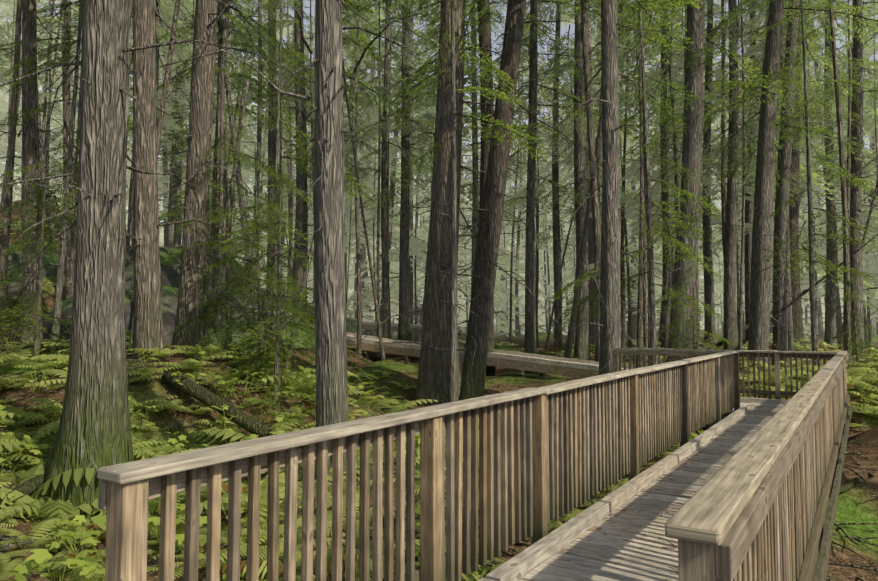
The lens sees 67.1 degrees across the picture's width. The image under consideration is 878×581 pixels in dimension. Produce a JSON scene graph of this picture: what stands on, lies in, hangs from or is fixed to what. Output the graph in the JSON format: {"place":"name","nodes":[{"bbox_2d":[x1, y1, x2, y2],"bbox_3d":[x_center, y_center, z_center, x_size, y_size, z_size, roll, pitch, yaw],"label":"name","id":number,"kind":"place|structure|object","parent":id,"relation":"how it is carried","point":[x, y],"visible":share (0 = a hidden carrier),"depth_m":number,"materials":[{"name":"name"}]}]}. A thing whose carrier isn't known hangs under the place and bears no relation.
{"place":"outdoors","nodes":[
{"label":"outdoors","id":0,"kind":"place"},
{"bbox_2d":[0,200,877,580],"bbox_3d":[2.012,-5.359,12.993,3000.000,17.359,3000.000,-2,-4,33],"label":"ground","id":1,"kind":"structure","parent":0,"point":[856,504],"depth_m":10.18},
{"bbox_2d":[4,0,20,227],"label":"thin tree","id":2,"kind":"object","parent":1,"relation":"on","point":[10,97],"visible":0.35,"depth_m":37.10,"materials":[{"name":"brown plant"}]},
{"bbox_2d":[0,474,44,508],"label":"fallen log","id":3,"kind":"object","parent":1,"relation":"on","point":[31,486],"visible":0.46,"depth_m":7.47,"materials":[{"name":"plant"}]},
{"bbox_2d":[0,0,58,325],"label":"thin tree","id":4,"kind":"object","parent":1,"relation":"on","point":[6,233],"visible":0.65,"depth_m":19.85,"materials":[{"name":"brown plant"}]},
{"bbox_2d":[0,244,64,298],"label":"rock","id":5,"kind":"object","parent":1,"relation":"on","point":[51,259],"visible":0.02,"depth_m":21.75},
{"bbox_2d":[6,1,62,252],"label":"thin tree","id":6,"kind":"object","parent":1,"relation":"on","point":[41,149],"visible":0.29,"depth_m":27.30,"materials":[{"name":"brown plant"}]},
{"bbox_2d":[17,0,54,191],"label":"thin tree","id":7,"kind":"object","parent":1,"relation":"on","point":[45,110],"visible":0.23,"depth_m":38.68,"materials":[{"name":"brown plant"}]},
{"bbox_2d":[0,144,72,356],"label":"tree sapling","id":8,"kind":"object","parent":1,"relation":"on","point":[36,343],"visible":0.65,"depth_m":12.28,"materials":[{"name":"brown plant"}]},
{"bbox_2d":[6,0,72,218],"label":"thin tree","id":9,"kind":"object","parent":1,"relation":"on","point":[48,114],"visible":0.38,"depth_m":27.89,"materials":[{"name":"brown plant"}]},
{"bbox_2d":[0,0,81,344],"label":"tree","id":10,"kind":"object","parent":1,"relation":"on","point":[31,143],"visible":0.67,"depth_m":16.09,"materials":[{"name":"brown plant"}]},
{"bbox_2d":[0,0,81,299],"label":"tree","id":11,"kind":"object","parent":1,"relation":"on","point":[69,268],"visible":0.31,"depth_m":19.15,"materials":[{"name":"brown plant"}]},
{"bbox_2d":[0,0,130,342],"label":"hemlock tree","id":12,"kind":"object","parent":1,"relation":"on","point":[59,285],"visible":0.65,"depth_m":15.43,"materials":[{"name":"brown plant"}]},
{"bbox_2d":[46,30,131,266],"bbox_3d":[-10.519,-11.647,20.636,3.556,27.721,2.385,0,-3,-4],"label":"thin tree","id":13,"kind":"object","parent":1,"relation":"on","point":[77,174],"visible":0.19,"depth_m":20.43,"materials":[{"name":"brown plant"}]},
{"bbox_2d":[42,271,206,348],"bbox_3d":[-8.854,1.710,19.260,5.297,4.585,4.037,-1,-3,23],"label":"rock","id":14,"kind":"object","parent":1,"relation":"on","point":[169,295],"visible":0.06,"depth_m":17.96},
{"bbox_2d":[0,0,296,359],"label":"tree","id":15,"kind":"object","parent":1,"relation":"on","point":[147,320],"visible":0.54,"depth_m":11.41,"materials":[{"name":"brown plant"}]},
{"bbox_2d":[125,6,186,254],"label":"thin tree","id":16,"kind":"object","parent":1,"relation":"on","point":[127,249],"visible":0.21,"depth_m":26.39,"materials":[{"name":"brown plant"}]},
{"bbox_2d":[126,0,194,343],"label":"thin tree","id":17,"kind":"object","parent":1,"relation":"on","point":[168,69],"visible":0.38,"depth_m":17.25,"materials":[{"name":"brown plant"}]},
{"bbox_2d":[156,0,175,184],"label":"tree","id":18,"kind":"object","parent":1,"relation":"on","point":[157,63],"visible":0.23,"depth_m":38.90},
{"bbox_2d":[163,1,185,246],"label":"tree","id":19,"kind":"object","parent":1,"relation":"on","point":[177,237],"visible":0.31,"depth_m":42.01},
{"bbox_2d":[0,0,384,520],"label":"tree","id":20,"kind":"object","parent":1,"relation":"on","point":[94,429],"visible":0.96,"depth_m":7.72,"materials":[{"name":"brown plant"}]},
{"bbox_2d":[125,244,268,315],"bbox_3d":[-8.737,1.751,22.187,6.824,7.054,4.890,-2,-3,31],"label":"rock","id":21,"kind":"object","parent":1,"relation":"on","point":[170,276],"visible":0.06,"depth_m":20.82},
{"bbox_2d":[126,0,278,349],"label":"tree","id":22,"kind":"object","parent":1,"relation":"on","point":[199,135],"visible":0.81,"depth_m":12.93,"materials":[{"name":"brown plant"}]},
{"bbox_2d":[157,0,266,327],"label":"thin tree","id":23,"kind":"object","parent":1,"relation":"on","point":[213,229],"visible":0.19,"depth_m":18.70,"materials":[{"name":"brown plant"}]},
{"bbox_2d":[161,370,276,437],"bbox_3d":[-3.028,1.837,9.738,3.148,1.203,0.258,-2,-3,31],"label":"fallen log","id":24,"kind":"object","parent":1,"relation":"on","point":[209,398],"visible":0.75,"depth_m":9.82,"materials":[{"name":"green plant"}]},
{"bbox_2d":[204,79,248,343],"bbox_3d":[-4.790,-1.574,14.870,0.159,6.978,1.517,-1,-3,24],"label":"leaning snag","id":25,"kind":"object","parent":1,"relation":"on","point":[230,193],"visible":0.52,"depth_m":14.94,"materials":[{"name":"brown wood"}]},
{"bbox_2d":[158,141,295,375],"bbox_3d":[-3.954,-0.065,12.197,1.928,5.700,2.111,-1,-3,22],"label":"tree sapling","id":26,"kind":"object","parent":1,"relation":"on","point":[259,302],"visible":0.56,"depth_m":12.60,"materials":[{"name":"brown plant"}]},
{"bbox_2d":[212,0,261,333],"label":"hemlock tree","id":27,"kind":"object","parent":1,"relation":"on","point":[221,177],"visible":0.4,"depth_m":18.45,"materials":[{"name":"brown plant"}]},
{"bbox_2d":[162,2,312,368],"bbox_3d":[-6.221,-9.708,19.185,3.489,27.020,4.859,2,-4,-38],"label":"thin tree","id":28,"kind":"object","parent":1,"relation":"on","point":[241,200],"visible":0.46,"depth_m":18.67,"materials":[{"name":"brown plant"}]},
{"bbox_2d":[207,108,267,360],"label":"tree sapling","id":29,"kind":"object","parent":1,"relation":"on","point":[228,316],"visible":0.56,"depth_m":13.11,"materials":[{"name":"brown plant"}]},
{"bbox_2d":[204,286,285,366],"bbox_3d":[-6.914,2.099,19.851,4.595,4.607,4.679,1,-3,-11],"label":"rock","id":30,"kind":"object","parent":1,"relation":"on","point":[235,314],"visible":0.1,"depth_m":18.64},
{"bbox_2d":[206,0,294,374],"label":"hemlock tree","id":31,"kind":"object","parent":1,"relation":"on","point":[273,314],"visible":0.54,"depth_m":13.82,"materials":[{"name":"brown plant"}]},
{"bbox_2d":[238,0,273,279],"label":"thin tree","id":32,"kind":"object","parent":1,"relation":"on","point":[258,151],"visible":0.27,"depth_m":24.82,"materials":[{"name":"brown plant"}]},
{"bbox_2d":[221,186,302,400],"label":"tree sapling","id":33,"kind":"object","parent":1,"relation":"on","point":[276,363],"visible":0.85,"depth_m":11.07,"materials":[{"name":"brown plant"}]},
{"bbox_2d":[244,0,314,292],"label":"tree","id":34,"kind":"object","parent":1,"relation":"on","point":[271,144],"visible":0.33,"depth_m":34.10,"materials":[{"name":"brown plant"}]},
{"bbox_2d":[262,290,314,347],"bbox_3d":[-7.071,3.447,24.850,5.653,7.016,4.941,3,-4,-42],"label":"rock","id":35,"kind":"object","parent":1,"relation":"on","point":[282,325],"visible":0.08,"depth_m":24.58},
{"bbox_2d":[269,0,310,314],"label":"thin tree","id":36,"kind":"object","parent":1,"relation":"on","point":[280,160],"visible":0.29,"depth_m":26.71,"materials":[{"name":"brown plant"}]},
{"bbox_2d":[281,6,306,298],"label":"thin tree","id":37,"kind":"object","parent":1,"relation":"on","point":[291,211],"visible":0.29,"depth_m":42.52,"materials":[{"name":"brown plant"}]},
{"bbox_2d":[159,0,435,489],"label":"tree","id":38,"kind":"object","parent":1,"relation":"on","point":[330,299],"visible":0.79,"depth_m":7.42,"materials":[{"name":"brown plant"}]},
{"bbox_2d":[280,0,314,314],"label":"thin tree","id":39,"kind":"object","parent":1,"relation":"on","point":[311,107],"visible":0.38,"depth_m":25.30,"materials":[{"name":"brown plant"}]},
{"bbox_2d":[251,0,353,318],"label":"tree","id":40,"kind":"object","parent":1,"relation":"on","point":[301,224],"visible":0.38,"depth_m":29.88,"materials":[{"name":"brown plant"}]},
{"bbox_2d":[284,112,343,370],"bbox_3d":[-2.939,-0.905,15.361,1.465,6.738,0.167,1,-3,-17],"label":"leaning snag","id":41,"kind":"object","parent":1,"relation":"on","point":[305,275],"visible":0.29,"depth_m":15.21,"materials":[{"name":"brown plant"}]},
{"bbox_2d":[313,0,399,355],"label":"thin tree","id":42,"kind":"object","parent":1,"relation":"on","point":[359,319],"visible":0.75,"depth_m":23.61,"materials":[{"name":"brown plant"}]},
{"bbox_2d":[346,1,369,316],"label":"thin tree","id":43,"kind":"object","parent":1,"relation":"on","point":[350,233],"visible":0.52,"depth_m":41.44,"materials":[{"name":"brown plant"}]},
{"bbox_2d":[342,36,405,360],"bbox_3d":[-2.294,-5.285,19.567,2.302,17.147,2.980,1,-3,-14],"label":"thin tree","id":44,"kind":"object","parent":1,"relation":"on","point":[381,344],"visible":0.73,"depth_m":19.72,"materials":[{"name":"brown plant"}]},
{"bbox_2d":[346,0,411,336],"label":"thin tree","id":45,"kind":"object","parent":1,"relation":"on","point":[378,227],"visible":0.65,"depth_m":29.12,"materials":[{"name":"brown plant"}]},
{"bbox_2d":[347,0,426,338],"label":"tree","id":46,"kind":"object","parent":1,"relation":"on","point":[387,333],"visible":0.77,"depth_m":29.87,"materials":[{"name":"brown plant"}]},
{"bbox_2d":[359,39,422,308],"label":"thin tree","id":47,"kind":"object","parent":1,"relation":"on","point":[387,182],"visible":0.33,"depth_m":34.74,"materials":[{"name":"brown plant"}]},
{"bbox_2d":[354,0,429,340],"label":"tree","id":48,"kind":"object","parent":1,"relation":"on","point":[404,331],"visible":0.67,"depth_m":31.74,"materials":[{"name":"brown plant"}]},
{"bbox_2d":[397,153,424,341],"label":"thin tree","id":49,"kind":"object","parent":1,"relation":"on","point":[415,306],"visible":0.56,"depth_m":47.75,"materials":[{"name":"brown plant"}]},
{"bbox_2d":[0,216,873,580],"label":"ferns","id":50,"kind":"object","parent":1,"relation":"on","point":[38,558],"visible":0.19,"depth_m":6.56,"materials":[{"name":"green plant"}]},
{"bbox_2d":[0,0,877,430],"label":"conifer boughs","id":51,"kind":"object","parent":1,"relation":"on","point":[422,98],"visible":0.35,"depth_m":28.23,"materials":[{"name":"green plant"}]},
{"bbox_2d":[0,219,877,580],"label":"undergrowth","id":52,"kind":"object","parent":1,"relation":"on","point":[48,511],"visible":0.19,"depth_m":8.79,"materials":[{"name":"green plant"}]},
{"bbox_2d":[0,0,877,345],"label":"tree trunks","id":53,"kind":"object","parent":1,"relation":"on","point":[168,240],"depth_m":52.55,"materials":[{"name":"brown plant"}]},
{"bbox_2d":[0,225,877,580],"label":"ground debris sticks","id":54,"kind":"object","parent":1,"relation":"on","point":[30,541],"visible":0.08,"depth_m":7.90,"materials":[{"name":"wood"}]},
{"bbox_2d":[308,0,578,405],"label":"tree","id":55,"kind":"object","parent":1,"relation":"on","point":[433,379],"visible":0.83,"depth_m":16.12,"materials":[{"name":"brown plant"}]},
{"bbox_2d":[413,0,516,402],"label":"hemlock tree","id":56,"kind":"object","parent":1,"relation":"on","point":[452,394],"visible":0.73,"depth_m":12.98,"materials":[{"name":"brown plant"}]},
{"bbox_2d":[458,0,478,300],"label":"tree","id":57,"kind":"object","parent":1,"relation":"on","point":[474,176],"visible":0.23,"depth_m":31.04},
{"bbox_2d":[346,324,598,377],"bbox_3d":[0.146,2.511,27.503,11.932,2.489,27.600,3,-4,-44],"label":"boardwalk frame","id":58,"kind":"object","parent":1,"relation":"on","point":[525,368],"visible":0.15,"depth_m":21.92,"materials":[{"name":"brown wood"}]},
{"bbox_2d":[98,308,851,580],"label":"boardwalk railing","id":59,"kind":"object","parent":1,"relation":"on","point":[554,456],"visible":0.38,"depth_m":3.60,"materials":[{"name":"wood"}]},
{"bbox_2d":[97,348,847,545],"bbox_3d":[2.400,0.918,7.941,4.000,0.110,13.631,-2,-4,33],"label":"handrail","id":60,"kind":"object","parent":59,"relation":"attached to","point":[710,510],"visible":1,"depth_m":2.54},
{"bbox_2d":[364,0,601,400],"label":"tree","id":61,"kind":"object","parent":1,"relation":"on","point":[478,328],"visible":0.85,"depth_m":15.15,"materials":[{"name":"brown plant"}]},
{"bbox_2d":[398,0,568,375],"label":"tree","id":62,"kind":"object","parent":1,"relation":"on","point":[484,40],"visible":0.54,"depth_m":23.70,"materials":[{"name":"brown plant"}]},
{"bbox_2d":[346,322,632,370],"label":"boardwalk deck","id":63,"kind":"structure","parent":1,"relation":"on","point":[555,361],"depth_m":22.50,"materials":[{"name":"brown wood"}]},
{"bbox_2d":[508,56,526,343],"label":"thin tree","id":64,"kind":"object","parent":1,"relation":"on","point":[510,313],"visible":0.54,"depth_m":47.10,"materials":[{"name":"brown plant"}]},
{"bbox_2d":[515,71,521,335],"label":"tree","id":65,"kind":"object","parent":1,"relation":"on","point":[517,333],"visible":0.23,"depth_m":61.37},
{"bbox_2d":[494,0,561,353],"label":"tree","id":66,"kind":"object","parent":1,"relation":"on","point":[530,344],"visible":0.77,"depth_m":25.62,"materials":[{"name":"brown plant"}]},
{"bbox_2d":[513,116,551,347],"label":"thin tree","id":67,"kind":"object","parent":1,"relation":"on","point":[537,339],"visible":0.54,"depth_m":40.73,"materials":[{"name":"brown plant"}]},
{"bbox_2d":[515,0,591,345],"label":"tree","id":68,"kind":"object","parent":1,"relation":"on","point":[557,268],"visible":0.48,"depth_m":37.58,"materials":[{"name":"brown plant"}]},
{"bbox_2d":[545,100,601,346],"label":"thin tree","id":69,"kind":"object","parent":1,"relation":"on","point":[550,322],"visible":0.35,"depth_m":45.57,"materials":[{"name":"brown plant"}]},
{"bbox_2d":[539,0,627,360],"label":"tree","id":70,"kind":"object","parent":1,"relation":"on","point":[582,347],"visible":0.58,"depth_m":27.52,"materials":[{"name":"brown plant"}]},
{"bbox_2d":[542,0,629,357],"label":"thin tree","id":71,"kind":"object","parent":1,"relation":"on","point":[570,336],"visible":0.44,"depth_m":24.07,"materials":[{"name":"brown plant"}]},
{"bbox_2d":[562,78,633,360],"bbox_3d":[7.148,-7.248,29.943,3.528,23.720,3.067,-2,-4,33],"label":"thin tree","id":72,"kind":"object","parent":1,"relation":"on","point":[598,170],"visible":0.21,"depth_m":29.59,"materials":[{"name":"brown plant"}]},
{"bbox_2d":[548,0,659,361],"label":"thin tree","id":73,"kind":"object","parent":1,"relation":"on","point":[595,214],"visible":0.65,"depth_m":22.22,"materials":[{"name":"brown plant"}]},
{"bbox_2d":[592,2,658,347],"bbox_3d":[10.451,-7.517,37.061,4.816,24.379,2.554,-1,-3,26],"label":"thin tree","id":74,"kind":"object","parent":1,"relation":"on","point":[623,316],"visible":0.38,"depth_m":37.20,"materials":[{"name":"brown plant"}]},
{"bbox_2d":[620,133,636,347],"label":"thin tree","id":75,"kind":"object","parent":1,"relation":"on","point":[629,308],"visible":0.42,"depth_m":40.72,"materials":[{"name":"brown plant"}]},
{"bbox_2d":[561,0,700,375],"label":"tree","id":76,"kind":"object","parent":1,"relation":"on","point":[610,312],"visible":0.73,"depth_m":14.61,"materials":[{"name":"brown plant"}]},
{"bbox_2d":[478,397,788,580],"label":"boardwalk deck","id":77,"kind":"structure","parent":1,"relation":"on","point":[652,559],"depth_m":5.06,"materials":[{"name":"grey wood"}]},
{"bbox_2d":[533,405,773,578],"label":"boardwalk needle litter","id":78,"kind":"object","parent":77,"relation":"on","point":[599,528],"visible":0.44,"depth_m":5.56,"materials":[{"name":"brown plant"}]},
{"bbox_2d":[626,46,646,339],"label":"tree","id":79,"kind":"object","parent":1,"relation":"on","point":[634,330],"visible":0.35,"depth_m":56.98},
{"bbox_2d":[623,1,659,350],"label":"thin tree","id":80,"kind":"object","parent":1,"relation":"on","point":[644,171],"visible":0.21,"depth_m":24.76,"materials":[{"name":"brown plant"}]},
{"bbox_2d":[591,5,702,367],"bbox_3d":[5.870,-5.457,18.605,3.329,18.822,2.731,0,-3,4],"label":"thin tree","id":81,"kind":"object","parent":1,"relation":"on","point":[639,314],"visible":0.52,"depth_m":18.67,"materials":[{"name":"brown plant"}]},
{"bbox_2d":[629,1,675,356],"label":"thin tree","id":82,"kind":"object","parent":1,"relation":"on","point":[645,333],"visible":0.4,"depth_m":29.11,"materials":[{"name":"brown plant"}]},
{"bbox_2d":[627,0,681,365],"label":"hemlock tree","id":83,"kind":"object","parent":1,"relation":"on","point":[653,344],"visible":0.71,"depth_m":16.98,"materials":[{"name":"brown plant"}]},
{"bbox_2d":[652,10,683,347],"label":"tree","id":84,"kind":"object","parent":1,"relation":"on","point":[666,277],"visible":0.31,"depth_m":33.38,"materials":[{"name":"brown plant"}]},
{"bbox_2d":[635,253,710,357],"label":"tree sapling","id":85,"kind":"object","parent":1,"relation":"on","point":[694,341],"visible":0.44,"depth_m":17.88,"materials":[{"name":"brown plant"}]},
{"bbox_2d":[621,0,732,362],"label":"tree","id":86,"kind":"object","parent":1,"relation":"on","point":[691,152],"visible":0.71,"depth_m":21.36,"materials":[{"name":"brown plant"}]},
{"bbox_2d":[661,8,703,313],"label":"thin tree","id":87,"kind":"object","parent":1,"relation":"on","point":[675,159],"visible":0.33,"depth_m":31.99,"materials":[{"name":"brown plant"}]},
{"bbox_2d":[670,60,719,348],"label":"thin tree","id":88,"kind":"object","parent":1,"relation":"on","point":[697,290],"visible":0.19,"depth_m":28.83,"materials":[{"name":"brown plant"}]},
{"bbox_2d":[675,0,752,344],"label":"tree","id":89,"kind":"object","parent":1,"relation":"on","point":[709,321],"visible":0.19,"depth_m":35.27,"materials":[{"name":"brown plant"}]},
{"bbox_2d":[703,0,750,311],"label":"thin tree","id":90,"kind":"object","parent":1,"relation":"on","point":[723,198],"visible":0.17,"depth_m":31.27,"materials":[{"name":"brown plant"}]},
{"bbox_2d":[699,0,765,349],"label":"tree","id":91,"kind":"object","parent":1,"relation":"on","point":[730,315],"visible":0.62,"depth_m":29.32,"materials":[{"name":"brown plant"}]},
{"bbox_2d":[716,0,786,357],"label":"thin tree","id":92,"kind":"object","parent":1,"relation":"on","point":[740,331],"visible":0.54,"depth_m":26.18,"materials":[{"name":"brown plant"}]},
{"bbox_2d":[705,0,805,345],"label":"tree","id":93,"kind":"object","parent":1,"relation":"on","point":[748,219],"visible":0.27,"depth_m":35.33,"materials":[{"name":"brown plant"}]},
{"bbox_2d":[747,5,802,350],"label":"thin tree","id":94,"kind":"object","parent":1,"relation":"on","point":[790,340],"visible":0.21,"depth_m":28.91,"materials":[{"name":"brown plant"}]},
{"bbox_2d":[701,0,873,365],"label":"tree","id":95,"kind":"object","parent":1,"relation":"on","point":[760,293],"visible":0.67,"depth_m":23.37,"materials":[{"name":"brown plant"}]},
{"bbox_2d":[737,3,843,348],"bbox_3d":[17.522,-17.801,32.456,6.769,44.000,6.297,-2,-4,33],"label":"tree","id":96,"kind":"object","parent":1,"relation":"on","point":[797,320],"visible":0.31,"depth_m":32.17,"materials":[{"name":"brown plant"}]},
{"bbox_2d":[735,0,851,366],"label":"tree","id":97,"kind":"object","parent":1,"relation":"on","point":[780,331],"visible":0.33,"depth_m":26.25,"materials":[{"name":"brown plant"}]},
{"bbox_2d":[733,233,877,349],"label":"leaning snag","id":98,"kind":"object","parent":1,"relation":"on","point":[796,299],"visible":0.54,"depth_m":25.80,"materials":[{"name":"brown plant"}]},
{"bbox_2d":[755,0,864,365],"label":"hemlock tree","id":99,"kind":"object","parent":1,"relation":"on","point":[814,335],"visible":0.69,"depth_m":19.94,"materials":[{"name":"brown plant"}]},
{"bbox_2d":[774,0,877,368],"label":"thin tree","id":100,"kind":"object","parent":1,"relation":"on","point":[846,263],"visible":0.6,"depth_m":20.09,"materials":[{"name":"brown plant"}]},
{"bbox_2d":[799,278,859,364],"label":"tree sapling","id":101,"kind":"object","parent":1,"relation":"on","point":[856,338],"visible":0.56,"depth_m":18.77,"materials":[{"name":"brown plant"}]},
{"bbox_2d":[784,0,877,359],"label":"tree","id":102,"kind":"object","parent":1,"relation":"on","point":[855,200],"visible":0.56,"depth_m":29.14,"materials":[{"name":"brown plant"}]},
{"bbox_2d":[805,2,877,347],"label":"tree","id":103,"kind":"object","parent":1,"relation":"on","point":[831,297],"visible":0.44,"depth_m":38.92,"materials":[{"name":"brown plant"}]},
{"bbox_2d":[812,0,876,350],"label":"thin tree","id":104,"kind":"object","parent":1,"relation":"on","point":[849,156],"visible":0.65,"depth_m":25.06,"materials":[{"name":"brown plant"}]},
{"bbox_2d":[818,179,877,349],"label":"thin tree","id":105,"kind":"object","parent":1,"relation":"on","point":[867,226],"visible":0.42,"depth_m":34.46,"materials":[{"name":"brown plant"}]},
{"bbox_2d":[823,32,877,350],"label":"tree","id":106,"kind":"object","parent":1,"relation":"on","point":[862,200],"visible":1,"depth_m":17.00,"materials":[{"name":"green plant"}]},
{"bbox_2d":[861,4,877,333],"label":"thin tree","id":107,"kind":"object","parent":1,"relation":"on","point":[875,137],"visible":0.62,"depth_m":31.47,"materials":[{"name":"brown plant"}]},
{"bbox_2d":[0,0,877,324],"label":"sky","id":108,"kind":"structure","parent":0,"point":[563,29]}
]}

